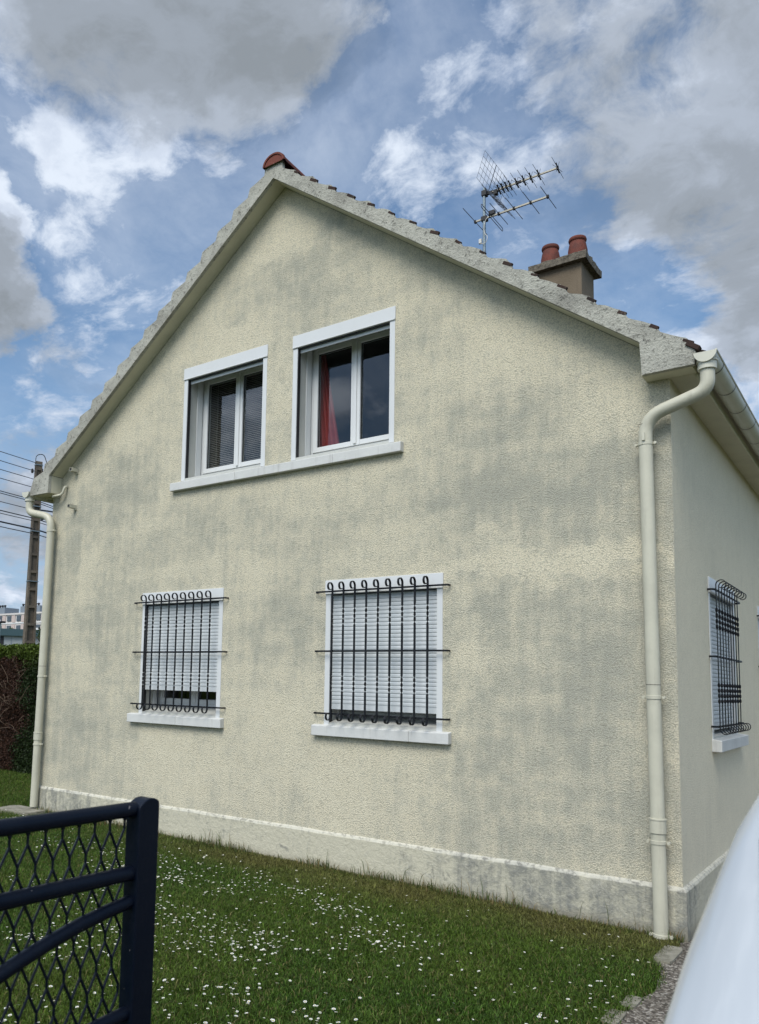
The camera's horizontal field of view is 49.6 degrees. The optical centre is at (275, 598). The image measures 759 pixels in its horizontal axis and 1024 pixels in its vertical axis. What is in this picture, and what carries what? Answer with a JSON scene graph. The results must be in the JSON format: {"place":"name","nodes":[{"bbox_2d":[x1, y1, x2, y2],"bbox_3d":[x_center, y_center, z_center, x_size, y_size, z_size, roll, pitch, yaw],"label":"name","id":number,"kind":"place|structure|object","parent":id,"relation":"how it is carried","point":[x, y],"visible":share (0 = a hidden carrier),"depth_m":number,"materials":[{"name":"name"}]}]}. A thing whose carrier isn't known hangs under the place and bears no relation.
{"place":"outdoors","nodes":[
{"label":"outdoors","id":0,"kind":"place"},
{"bbox_2d":[0,769,681,1023],"bbox_3d":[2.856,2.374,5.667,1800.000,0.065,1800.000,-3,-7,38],"label":"ground","id":1,"kind":"structure","parent":0,"point":[317,960],"depth_m":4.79,"materials":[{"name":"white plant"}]},
{"bbox_2d":[0,642,39,773],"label":"hedge","id":2,"kind":"object","parent":1,"relation":"on","point":[19,663],"visible":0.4,"depth_m":14.26,"materials":[{"name":"green plant"}]},
{"bbox_2d":[0,628,39,645],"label":"warehouse","id":3,"kind":"structure","parent":1,"relation":"on","point":[10,636],"depth_m":64.57,"materials":[{"name":"metal"}]},
{"bbox_2d":[0,636,3,644],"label":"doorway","id":4,"kind":"structure","parent":3,"relation":"in","point":[1,637],"depth_m":64.42,"materials":[{"name":"grey"}]},
{"bbox_2d":[0,603,41,629],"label":"apartment block","id":5,"kind":"structure","parent":1,"relation":"on","point":[13,618],"depth_m":237.23,"materials":[{"name":"grey"}]},
{"bbox_2d":[0,805,44,815],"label":"concrete slab","id":6,"kind":"structure","parent":1,"relation":"on","point":[21,810],"depth_m":9.98,"materials":[{"name":"grey concrete"}]},
{"bbox_2d":[22,454,52,643],"bbox_3d":[-7.054,-0.187,24.109,0.818,8.405,0.318,5,-7,-34],"label":"utility pole","id":7,"kind":"object","parent":1,"relation":"on","point":[29,626],"visible":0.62,"depth_m":23.97,"materials":[{"name":"concrete"}]},
{"bbox_2d":[0,510,45,521],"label":"overhead wire","id":8,"kind":"object","parent":7,"relation":"attached to","point":[20,515],"visible":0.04,"depth_m":23.54,"materials":[{"name":"grey"}]},
{"bbox_2d":[0,526,45,537],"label":"overhead wire","id":9,"kind":"object","parent":7,"relation":"attached to","point":[20,530],"visible":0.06,"depth_m":23.55,"materials":[{"name":"grey"}]},
{"bbox_2d":[0,521,46,533],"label":"overhead wire","id":10,"kind":"object","parent":7,"relation":"attached to","point":[21,526],"visible":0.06,"depth_m":23.59,"materials":[{"name":"grey"}]},
{"bbox_2d":[1,491,52,506],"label":"overhead wire","id":11,"kind":"object","parent":7,"relation":"attached to","point":[23,497],"visible":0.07,"depth_m":23.54,"materials":[{"name":"grey"}]},
{"bbox_2d":[36,625,40,642],"bbox_3d":[-10.498,3.269,38.309,2.270,4.285,2.559,-3,-7,38],"label":"tree","id":12,"kind":"object","parent":1,"relation":"on","point":[38,635],"visible":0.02,"depth_m":37.87,"materials":[{"name":"green plant"}]},
{"bbox_2d":[0,796,158,1023],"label":"gate","id":13,"kind":"structure","parent":1,"relation":"on","point":[136,875],"depth_m":1.93,"materials":[{"name":"metal"}]},
{"bbox_2d":[1,813,649,983],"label":"distant daisies","id":14,"kind":"object","parent":1,"relation":"on","point":[237,908],"visible":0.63,"depth_m":5.69,"materials":[{"name":"white plant"}]},
{"bbox_2d":[35,798,684,942],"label":"tall grass","id":15,"kind":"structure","parent":1,"relation":"on","point":[350,874],"depth_m":6.92,"materials":[{"name":"green plant"}]},
{"bbox_2d":[22,152,758,941],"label":"house","id":16,"kind":"structure","parent":1,"relation":"on","point":[472,596],"depth_m":7.42,"materials":[{"name":"paint"}]},
{"bbox_2d":[138,588,223,717],"bbox_3d":[-0.966,0.620,9.070,1.250,1.396,0.348,-3,-7,38],"label":"window","id":17,"kind":"structure","parent":16,"relation":"in","point":[216,627],"depth_m":8.98,"materials":[{"name":"white plastic"}]},
{"bbox_2d":[181,344,267,480],"bbox_3d":[-0.484,-1.990,9.012,1.227,1.331,0.348,-3,-7,38],"label":"window","id":18,"kind":"structure","parent":16,"relation":"in","point":[199,380],"depth_m":9.17,"materials":[{"name":"white plastic"}]},
{"bbox_2d":[209,372,262,467],"bbox_3d":[-0.360,-1.999,9.167,1.100,1.110,0.025,-3,-7,38],"label":"window blind","id":19,"kind":"object","parent":16,"relation":"attached to","point":[217,415],"depth_m":9.28,"materials":[{"name":"paint"}]},
{"bbox_2d":[320,355,338,446],"bbox_3d":[0.534,-2.066,8.509,0.364,1.171,0.056,-2,-7,33],"label":"curtain","id":20,"kind":"object","parent":16,"relation":"hanging from","point":[328,431],"visible":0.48,"depth_m":8.49,"materials":[{"name":"red fabric"}]},
{"bbox_2d":[291,306,395,460],"bbox_3d":[0.737,-2.057,8.066,1.205,1.331,0.348,-3,-7,38],"label":"window","id":21,"kind":"structure","parent":16,"relation":"in","point":[308,348],"depth_m":8.18,"materials":[{"name":"white plastic"}]},
{"bbox_2d":[324,573,443,731],"bbox_3d":[1.053,0.507,7.505,1.240,1.396,0.348,-3,-7,38],"label":"window","id":22,"kind":"structure","parent":16,"relation":"in","point":[435,664],"depth_m":7.39,"materials":[{"name":"white plastic"}]},
{"bbox_2d":[463,152,563,251],"bbox_3d":[2.716,-4.204,9.146,0.999,1.700,0.702,-3,-7,38],"label":"antenna","id":23,"kind":"object","parent":16,"relation":"on","point":[486,192],"visible":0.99,"depth_m":9.29,"materials":[{"name":"metal"}]},
{"bbox_2d":[707,576,737,738],"bbox_3d":[3.929,0.570,7.433,0.348,1.396,1.264,-3,-7,38],"label":"window","id":24,"kind":"structure","parent":16,"relation":"in","point":[716,733],"depth_m":7.26,"materials":[{"name":"white plastic"}]},
{"bbox_2d":[757,606,758,650],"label":"window","id":25,"kind":"structure","parent":16,"relation":"in","point":[757,606],"depth_m":9.13,"materials":[{"name":"white plastic"}]},
{"bbox_2d":[600,1009,625,1023],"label":"edging stone","id":26,"kind":"object","parent":1,"relation":"on","point":[616,1018],"visible":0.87,"depth_m":4.28,"materials":[{"name":"stone"}]},
{"bbox_2d":[621,995,641,1010],"bbox_3d":[1.979,2.255,4.512,0.082,0.037,0.194,-3,-7,38],"label":"edging stone","id":27,"kind":"object","parent":1,"relation":"on","point":[635,1004],"visible":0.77,"depth_m":4.49,"materials":[{"name":"stone"}]},
{"bbox_2d":[653,945,682,963],"bbox_3d":[2.588,2.355,5.346,0.121,0.039,0.404,-3,-7,38],"label":"edging stone","id":28,"kind":"object","parent":1,"relation":"on","point":[670,956],"visible":0.8,"depth_m":5.32,"materials":[{"name":"stone"}]},
{"bbox_2d":[0,0,758,612],"label":"sky","id":29,"kind":"structure","parent":0,"point":[132,132],"materials":[{"name":"blue"}]},
{"bbox_2d":[621,938,692,1023],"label":"driveway","id":30,"kind":"structure","parent":0,"point":[653,1008],"depth_m":4.57,"materials":[{"name":"grey gravel"}]},
{"bbox_2d":[663,796,758,1023],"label":"parked car","id":31,"kind":"object","parent":30,"relation":"on","point":[718,981],"visible":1,"depth_m":0.99,"materials":[{"name":"grey paint"}]}
]}

